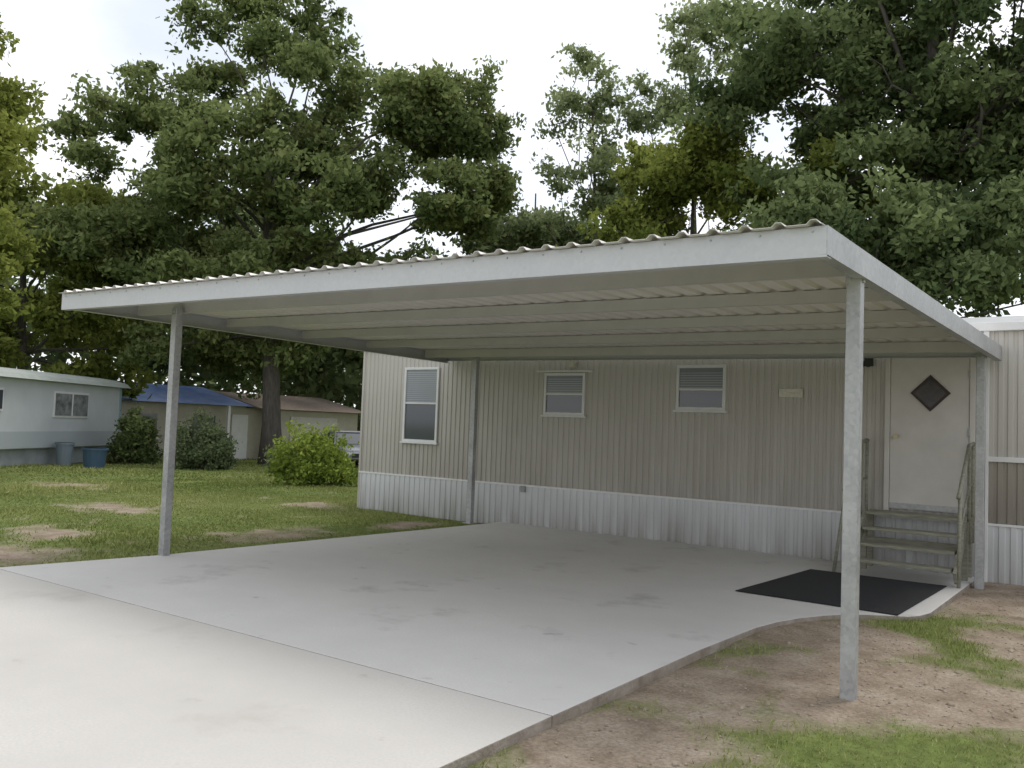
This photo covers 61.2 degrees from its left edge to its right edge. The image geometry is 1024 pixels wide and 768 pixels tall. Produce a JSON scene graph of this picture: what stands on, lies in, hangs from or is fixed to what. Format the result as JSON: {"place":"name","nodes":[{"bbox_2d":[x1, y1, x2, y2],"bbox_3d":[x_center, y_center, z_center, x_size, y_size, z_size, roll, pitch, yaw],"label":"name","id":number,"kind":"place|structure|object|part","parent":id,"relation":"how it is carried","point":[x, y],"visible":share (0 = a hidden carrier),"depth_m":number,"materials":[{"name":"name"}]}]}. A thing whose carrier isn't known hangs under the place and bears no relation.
{"place":"outdoors","nodes":[
{"label":"outdoors","id":0,"kind":"place"},
{"bbox_2d":[0,569,551,767],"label":"driveway","id":1,"kind":"structure","parent":0,"point":[88,680],"depth_m":4.72,"materials":[{"name":"concrete"}]},
{"bbox_2d":[0,460,1023,767],"bbox_3d":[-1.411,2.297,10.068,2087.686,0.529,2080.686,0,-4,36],"label":"ground","id":2,"kind":"structure","parent":0,"point":[626,748],"depth_m":5.60,"materials":[{"name":"brown soil"}]},
{"bbox_2d":[0,12,57,322],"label":"maple tree","id":3,"kind":"object","parent":2,"relation":"on","point":[15,108],"visible":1,"depth_m":21.97,"materials":[{"name":"green plant"}]},
{"bbox_2d":[55,442,74,464],"bbox_3d":[-14.604,2.276,28.240,0.599,0.750,0.599,0,-4,36],"label":"trash can","id":4,"kind":"object","parent":2,"relation":"on","point":[64,452],"visible":0.95,"depth_m":28.03,"materials":[{"name":"grey plastic"}]},
{"bbox_2d":[0,367,130,466],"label":"home","id":5,"kind":"object","parent":2,"relation":"on","point":[41,413],"visible":0.94,"depth_m":28.24,"materials":[{"name":"grey metal"}]},
{"bbox_3d":[-14.913,0.713,29.309,0.040,0.870,2.100,2,-3,3],"label":"window frame","id":6,"kind":"part","parent":5,"relation":"part of","materials":[{"name":"white metal"}]},
{"bbox_3d":[-14.886,0.714,29.308,0.015,0.730,1.960,2,-3,3],"label":"window glass","id":7,"kind":"part","parent":5,"relation":"part of","materials":[{"name":"grey glass"}]},
{"bbox_2d":[0,119,164,399],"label":"maple tree","id":8,"kind":"object","parent":2,"relation":"on","point":[53,330],"visible":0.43,"depth_m":34.42,"materials":[{"name":"green plant"}]},
{"bbox_2d":[81,447,108,467],"bbox_3d":[-12.826,2.276,26.600,0.770,0.620,0.770,0,-4,36],"label":"plastic tub","id":9,"kind":"object","parent":2,"relation":"on","point":[93,457],"visible":0.94,"depth_m":26.33,"materials":[{"name":"blue plastic"}]},
{"bbox_2d":[105,402,163,464],"bbox_3d":[-13.188,1.805,30.505,1.951,2.371,2.074,0,-4,36],"label":"shrub","id":10,"kind":"object","parent":2,"relation":"on","point":[133,441],"visible":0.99,"depth_m":30.13,"materials":[{"name":"green plant"}]},
{"bbox_2d":[120,400,261,459],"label":"walls","id":11,"kind":"structure","parent":2,"relation":"on","point":[218,412],"depth_m":39.23,"materials":[{"name":"beige paint"}]},
{"bbox_2d":[140,413,156,427],"bbox_3d":[-15.560,1.737,36.662,0.050,1.000,1.100,0,-4,36],"label":"window","id":12,"kind":"structure","parent":11,"relation":"attached to","point":[149,415],"depth_m":36.90,"materials":[{"name":"grey glass"}]},
{"bbox_2d":[122,383,253,406],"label":"blue roof","id":13,"kind":"structure","parent":11,"relation":"on","point":[194,395],"depth_m":39.69,"materials":[{"name":"blue metal"}]},
{"bbox_2d":[193,415,214,436],"bbox_3d":[-13.878,1.918,39.017,0.050,1.000,1.100,0,-4,36],"label":"window","id":14,"kind":"structure","parent":11,"relation":"attached to","point":[196,419],"depth_m":38.71,"materials":[{"name":"grey glass"}]},
{"bbox_2d":[229,414,247,459],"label":"white door","id":15,"kind":"structure","parent":11,"relation":"attached to","point":[239,427],"depth_m":40.55,"materials":[{"name":"white paint"}]},
{"bbox_2d":[0,174,383,430],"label":"distant tree mass","id":16,"kind":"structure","parent":2,"relation":"on","point":[339,385],"depth_m":51.36,"materials":[{"name":"green plant"}]},
{"bbox_2d":[161,407,240,470],"bbox_3d":[-10.034,1.877,28.159,2.299,2.247,2.423,0,-4,36],"label":"shrub","id":17,"kind":"object","parent":2,"relation":"on","point":[213,445],"visible":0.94,"depth_m":27.87,"materials":[{"name":"green plant"}]},
{"bbox_2d":[29,186,377,383],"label":"oak tree","id":18,"kind":"object","parent":2,"relation":"on","point":[244,217],"visible":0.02,"depth_m":44.45,"materials":[{"name":"green plant"}]},
{"bbox_2d":[226,405,230,437],"bbox_3d":[-12.966,2.275,39.459,0.120,2.600,0.120,0,-4,36],"label":"porch post","id":19,"kind":"object","parent":2,"relation":"on","point":[228,418],"visible":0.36,"depth_m":39.45,"materials":[{"name":"white wood"}]},
{"bbox_2d":[6,0,526,464],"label":"oak tree","id":20,"kind":"object","parent":2,"relation":"on","point":[184,182],"visible":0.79,"depth_m":32.95,"materials":[{"name":"green plant"}]},
{"bbox_2d":[259,441,296,472],"bbox_3d":[-7.017,2.420,27.268,1.891,1.258,1.785,0,-4,36],"label":"shrub","id":21,"kind":"object","parent":2,"relation":"on","point":[268,457],"visible":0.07,"depth_m":27.12,"materials":[{"name":"green plant"}]},
{"bbox_2d":[263,420,358,486],"bbox_3d":[-4.956,1.852,22.018,2.614,1.912,2.452,3,-3,-21],"label":"shrub","id":22,"kind":"object","parent":2,"relation":"on","point":[329,460],"visible":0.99,"depth_m":21.55,"materials":[{"name":"green plant"}]},
{"bbox_2d":[281,410,357,442],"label":"wing walls","id":23,"kind":"structure","parent":2,"relation":"on","point":[347,421],"depth_m":43.82,"materials":[{"name":"beige paint"}]},
{"bbox_2d":[214,391,360,413],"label":"wing roof","id":24,"kind":"structure","parent":23,"relation":"on","point":[297,403],"depth_m":44.20,"materials":[{"name":"metal"}]},
{"bbox_2d":[289,417,336,441],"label":"garage door","id":25,"kind":"structure","parent":23,"relation":"attached to","point":[323,422],"depth_m":43.10,"materials":[{"name":"white paint"}]},
{"bbox_2d":[323,430,359,465],"bbox_3d":[-6.593,2.614,34.803,1.820,1.460,4.545,3,-3,-24],"label":"parked car","id":26,"kind":"object","parent":2,"relation":"on","point":[355,435],"visible":0.27,"depth_m":33.96,"materials":[{"name":"silver metal"}]},
{"bbox_2d":[0,522,973,725],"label":"concrete slab","id":27,"kind":"structure","parent":2,"relation":"on","point":[559,626],"depth_m":7.75,"materials":[{"name":"grey concrete"}]},
{"bbox_2d":[61,219,1001,700],"bbox_3d":[0.285,0.675,9.792,8.482,3.000,6.684,0,-4,36],"label":"carport","id":28,"kind":"object","parent":27,"relation":"on","point":[813,289],"visible":0.98,"depth_m":8.15,"materials":[{"name":"metal"}]},
{"bbox_2d":[735,569,946,614],"bbox_3d":[3.462,2.127,9.000,1.590,0.010,2.100,0,-4,36],"label":"door mat","id":29,"kind":"object","parent":27,"relation":"on","point":[887,596],"depth_m":8.84,"materials":[{"name":"black rubber"}]},
{"bbox_2d":[832,438,975,587],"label":"entry steps","id":30,"kind":"structure","parent":27,"relation":"on","point":[962,549],"depth_m":10.03,"materials":[{"name":"grey wood"}]},
{"bbox_2d":[0,457,1023,767],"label":"lawn grass","id":31,"kind":"structure","parent":2,"relation":"on","point":[180,487],"depth_m":13.73,"materials":[{"name":"green plant"}]},
{"bbox_2d":[452,193,613,254],"bbox_3d":[2.441,-2.384,39.978,9.227,13.029,9.391,0,-4,36],"label":"pecan tree","id":32,"kind":"object","parent":2,"relation":"on","point":[529,234],"visible":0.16,"depth_m":38.36,"materials":[{"name":"green plant"}]},
{"bbox_2d":[524,40,641,246],"bbox_3d":[3.126,-4.724,32.976,5.701,16.819,5.891,3,-3,-25],"label":"elm tree","id":33,"kind":"object","parent":2,"relation":"on","point":[604,192],"visible":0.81,"depth_m":33.60,"materials":[{"name":"green plant"}]},
{"bbox_2d":[359,473,974,576],"bbox_3d":[1.334,2.034,13.152,10.320,0.785,0.014,0,-4,36],"label":"front skirting","id":34,"kind":"object","parent":2,"relation":"on","point":[799,533],"visible":0.55,"depth_m":12.65,"materials":[{"name":"white metal"}]},
{"bbox_2d":[520,486,525,491],"bbox_3d":[0.179,1.695,13.977,0.080,0.100,0.040,0,-4,36],"label":"outlet box","id":35,"kind":"object","parent":34,"relation":"attached to","point":[522,488],"visible":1,"depth_m":13.96,"materials":[{"name":"grey plastic"}]},
{"bbox_2d":[359,471,974,523],"bbox_3d":[1.334,1.641,13.178,10.310,0.028,0.025,0,-4,36],"label":"skirt cap","id":36,"kind":"object","parent":34,"relation":"attached to","point":[763,505],"visible":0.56,"depth_m":12.62,"materials":[{"name":"white metal"}]},
{"bbox_2d":[611,0,784,233],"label":"elm tree","id":37,"kind":"object","parent":2,"relation":"on","point":[689,62],"visible":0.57,"depth_m":33.42,"materials":[{"name":"green plant"}]},
{"bbox_2d":[555,111,893,246],"bbox_3d":[6.501,-2.489,27.051,13.272,11.800,7.166,0,-4,36],"label":"hackberry tree","id":38,"kind":"object","parent":2,"relation":"on","point":[667,177],"visible":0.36,"depth_m":26.42,"materials":[{"name":"green plant"}]},
{"bbox_2d":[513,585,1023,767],"bbox_3d":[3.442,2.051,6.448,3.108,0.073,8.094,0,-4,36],"label":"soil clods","id":39,"kind":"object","parent":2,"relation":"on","point":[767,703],"visible":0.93,"depth_m":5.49,"materials":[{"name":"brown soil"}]},
{"bbox_2d":[659,0,1023,311],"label":"sycamore tree","id":40,"kind":"object","parent":2,"relation":"on","point":[860,40],"visible":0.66,"depth_m":23.33,"materials":[{"name":"green plant"}]},
{"bbox_2d":[720,161,1023,317],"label":"hackberry tree","id":41,"kind":"object","parent":2,"relation":"on","point":[975,266],"visible":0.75,"depth_m":19.32,"materials":[{"name":"green plant"}]},
{"bbox_2d":[870,0,1023,316],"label":"pecan tree","id":42,"kind":"object","parent":2,"relation":"on","point":[983,167],"visible":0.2,"depth_m":23.17,"materials":[{"name":"green plant"}]},
{"bbox_2d":[984,331,989,581],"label":"corner trim","id":43,"kind":"structure","parent":2,"relation":"on","point":[986,333],"depth_m":10.17,"materials":[{"name":"white metal"}]},
{"bbox_2d":[987,526,1023,585],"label":"front skirting annex","id":44,"kind":"object","parent":2,"relation":"on","point":[1005,555],"visible":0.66,"depth_m":10.02,"materials":[{"name":"white metal"}]},
{"bbox_2d":[988,523,1023,528],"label":"skirting trim","id":45,"kind":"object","parent":44,"relation":"attached to","point":[1004,525],"visible":1,"depth_m":10.03,"materials":[{"name":"white metal"}]},
{"bbox_2d":[0,0,1023,406],"label":"sky","id":46,"kind":"structure","parent":0,"point":[59,39],"materials":[{"name":"white"}]},
{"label":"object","id":47,"kind":"object","parent":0,"visible":0},
{"bbox_2d":[361,332,983,516],"bbox_3d":[1.391,0.480,13.246,10.300,2.320,0.014,0,-4,36],"label":"front siding","id":48,"kind":"object","parent":47,"relation":"attached to","point":[759,442],"visible":0.54,"depth_m":12.82,"materials":[{"name":"beige metal"}]},
{"bbox_2d":[357,352,365,507],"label":"corner trim","id":49,"kind":"structure","parent":48,"relation":"attached to","point":[362,407],"depth_m":16.20,"materials":[{"name":"beige metal"}]},
{"bbox_2d":[402,367,439,442],"bbox_3d":[-1.621,0.366,15.379,0.810,1.330,0.035,0,-4,36],"label":"window frame","id":50,"kind":"object","parent":48,"relation":"attached to","point":[437,403],"visible":1,"depth_m":15.30,"materials":[{"name":"white metal"}]},
{"bbox_2d":[399,441,437,444],"bbox_3d":[-1.653,1.044,15.334,0.870,0.030,0.060,0,-4,36],"label":"window sill","id":51,"kind":"structure","parent":50,"relation":"attached to","point":[418,442],"depth_m":15.30,"materials":[{"name":"white metal"}]},
{"bbox_2d":[404,404,435,439],"bbox_3d":[-1.627,0.664,15.371,0.720,0.645,0.006,0,-4,36],"label":"window bedroom lower pane","id":52,"kind":"object","parent":50,"relation":"in","point":[419,421],"visible":1,"depth_m":15.37,"materials":[{"name":"grey glass"}]},
{"bbox_2d":[405,402,435,403],"bbox_3d":[-1.622,0.341,15.377,0.720,0.030,0.017,0,-4,36],"label":"window bedroom meeting rail","id":53,"kind":"object","parent":50,"relation":"attached to","point":[418,403],"depth_m":15.39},
{"bbox_2d":[406,370,436,402],"bbox_3d":[-1.605,0.045,15.400,0.720,0.595,0.006,0,-4,36],"label":"window pane","id":54,"kind":"object","parent":50,"relation":"in","point":[425,389],"visible":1,"depth_m":15.38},
{"bbox_2d":[406,372,436,401],"bbox_3d":[-1.608,0.054,15.396,0.700,0.537,0.002,0,-4,36],"label":"window blind","id":55,"kind":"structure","parent":50,"relation":"in","point":[417,378],"depth_m":15.47,"materials":[{"name":"white plastic"}]},
{"bbox_2d":[540,415,585,417],"bbox_3d":[0.804,0.507,13.620,0.820,0.030,0.060,0,-4,36],"label":"window sill","id":56,"kind":"structure","parent":48,"relation":"attached to","point":[563,416],"depth_m":13.59,"materials":[{"name":"white metal"}]},
{"bbox_2d":[543,373,585,415],"bbox_3d":[0.824,0.159,13.648,0.760,0.670,0.035,0,-4,36],"label":"window bath frame","id":57,"kind":"object","parent":48,"relation":"attached to","point":[583,393],"visible":1,"depth_m":13.62,"materials":[{"name":"white metal"}]},
{"bbox_2d":[546,395,581,412],"bbox_3d":[0.823,0.304,13.648,0.670,0.290,0.006,0,-4,36],"label":"window pane","id":58,"kind":"object","parent":57,"relation":"in","point":[565,403],"visible":1,"depth_m":13.64,"materials":[{"name":"grey glass"}]},
{"bbox_2d":[546,393,581,394],"bbox_3d":[0.822,0.159,13.645,0.670,0.030,0.017,0,-4,36],"label":"window rail","id":59,"kind":"object","parent":57,"relation":"attached to","point":[563,393],"depth_m":13.64,"materials":[{"name":"white metal"}]},
{"bbox_2d":[547,376,582,391],"bbox_3d":[0.833,0.015,13.661,0.670,0.290,0.006,0,-4,36],"label":"window bath upper pane","id":60,"kind":"object","parent":57,"relation":"in","point":[579,378],"visible":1,"depth_m":13.66,"materials":[{"name":"grey glass"}]},
{"bbox_2d":[547,379,582,392],"bbox_3d":[0.830,0.028,13.656,0.650,0.222,0.002,0,-4,36],"label":"window blind","id":61,"kind":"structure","parent":57,"relation":"in","point":[564,385],"depth_m":13.66,"materials":[{"name":"white plastic"}]},
{"bbox_2d":[537,370,592,372],"bbox_3d":[0.827,-0.201,13.661,1.020,0.030,0.060,0,-4,36],"label":"window awning trim","id":62,"kind":"structure","parent":48,"relation":"attached to","point":[540,371],"depth_m":13.63,"materials":[{"name":"white metal"}]},
{"bbox_2d":[569,360,577,366],"bbox_3d":[0.955,-0.327,13.548,0.120,0.130,0.110,0,-4,36],"label":"porch lamp","id":63,"kind":"object","parent":48,"relation":"attached to","point":[572,363],"visible":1,"depth_m":13.51,"materials":[{"name":"beige glass"}]},
{"bbox_2d":[673,410,727,412],"bbox_3d":[2.667,0.389,12.298,0.810,0.030,0.060,0,-4,36],"label":"window sill","id":64,"kind":"structure","parent":48,"relation":"attached to","point":[704,411],"depth_m":12.25,"materials":[{"name":"white metal"}]},
{"bbox_2d":[675,364,726,410],"bbox_3d":[2.687,0.051,12.325,0.750,0.650,0.035,0,-4,36],"label":"window frame","id":65,"kind":"object","parent":48,"relation":"attached to","point":[724,367],"visible":1,"depth_m":12.28,"materials":[{"name":"white metal"}]},
{"bbox_2d":[679,390,721,407],"bbox_3d":[2.686,0.205,12.324,0.660,0.252,0.006,0,-4,36],"label":"window pane","id":66,"kind":"object","parent":65,"relation":"in","point":[700,398],"visible":1,"depth_m":12.32,"materials":[{"name":"grey glass"}]},
{"bbox_2d":[679,388,721,390],"bbox_3d":[2.684,0.079,12.320,0.660,0.030,0.017,0,-4,36],"label":"window rail","id":67,"kind":"object","parent":65,"relation":"attached to","point":[700,389],"depth_m":12.31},
{"bbox_2d":[679,368,722,388],"bbox_3d":[2.695,-0.075,12.336,0.660,0.308,0.006,0,-4,36],"label":"window blind","id":68,"kind":"object","parent":65,"relation":"in","point":[700,371],"visible":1,"depth_m":12.34,"materials":[{"name":"white plastic"}]},
{"bbox_2d":[680,372,722,387],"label":"window kitchen blind slats","id":69,"kind":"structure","parent":65,"relation":"in","point":[702,380],"depth_m":12.32,"materials":[{"name":"white plastic"}]},
{"bbox_2d":[779,389,802,397],"bbox_3d":[3.729,0.122,11.582,0.320,0.120,0.023,0,-4,36],"label":"number plaque","id":70,"kind":"object","parent":48,"relation":"attached to","point":[790,393],"visible":1,"depth_m":11.57,"materials":[{"name":"beige plastic"}]},
{"bbox_2d":[863,358,873,366],"bbox_3d":[4.488,-0.263,10.982,0.196,0.136,0.169,0,-4,36],"label":"security light","id":71,"kind":"object","parent":48,"relation":"attached to","point":[868,362],"visible":0.8,"depth_m":10.91,"materials":[{"name":"black plastic"}]},
{"bbox_2d":[883,358,975,509],"bbox_3d":[5.087,0.582,10.568,1.010,1.980,0.041,0,-4,36],"label":"door frame","id":72,"kind":"object","parent":48,"relation":"attached to","point":[972,428],"visible":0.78,"depth_m":10.80,"materials":[{"name":"white wood"}]},
{"bbox_2d":[889,358,969,513],"bbox_3d":[5.090,0.603,10.571,0.882,1.891,0.020,0,-4,36],"label":"door leaf","id":73,"kind":"object","parent":72,"relation":"in","point":[928,448],"visible":0.8,"depth_m":10.56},
{"bbox_2d":[889,502,966,513],"bbox_3d":[5.047,1.504,10.513,0.882,0.070,0.009,0,-4,36],"label":"door kick strip","id":74,"kind":"object","parent":73,"relation":"attached to","point":[924,507],"depth_m":10.52,"materials":[{"name":"grey metal"}]},
{"bbox_2d":[911,375,950,410],"bbox_3d":[5.109,0.112,10.572,0.450,0.450,0.017,0,-4,36],"label":"diamond window frame","id":75,"kind":"object","parent":73,"relation":"attached to","point":[939,401],"visible":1,"depth_m":10.56,"materials":[{"name":"black metal"}]},
{"bbox_2d":[914,378,946,407],"bbox_3d":[5.103,0.111,10.563,0.370,0.370,0.005,0,-4,36],"label":"diamond window glass","id":76,"kind":"object","parent":75,"relation":"in","point":[930,393],"visible":1,"depth_m":10.56,"materials":[{"name":"black glass"}]},
{"bbox_2d":[969,321,1023,331],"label":"eave trim","id":77,"kind":"structure","parent":48,"relation":"attached to","point":[1002,326],"depth_m":10.16,"materials":[{"name":"white metal"}]},
{"bbox_2d":[962,316,1023,322],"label":"bowed roof","id":78,"kind":"structure","parent":47,"relation":"on","point":[995,319],"depth_m":10.60,"materials":[{"name":"metal"}]},
{"bbox_2d":[988,462,1023,525],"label":"front siding annex","id":79,"kind":"object","parent":47,"relation":"attached to","point":[1005,493],"visible":1,"depth_m":10.07,"materials":[{"name":"beige metal"}]},
{"bbox_2d":[988,456,1023,462],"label":"belt trim","id":80,"kind":"structure","parent":79,"relation":"attached to","point":[1006,459],"depth_m":10.06,"materials":[{"name":"white metal"}]},
{"bbox_2d":[989,330,1023,457],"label":"front siding annex","id":81,"kind":"object","parent":80,"relation":"on","point":[1006,406],"visible":1,"depth_m":10.12,"materials":[{"name":"white metal"}]}
]}

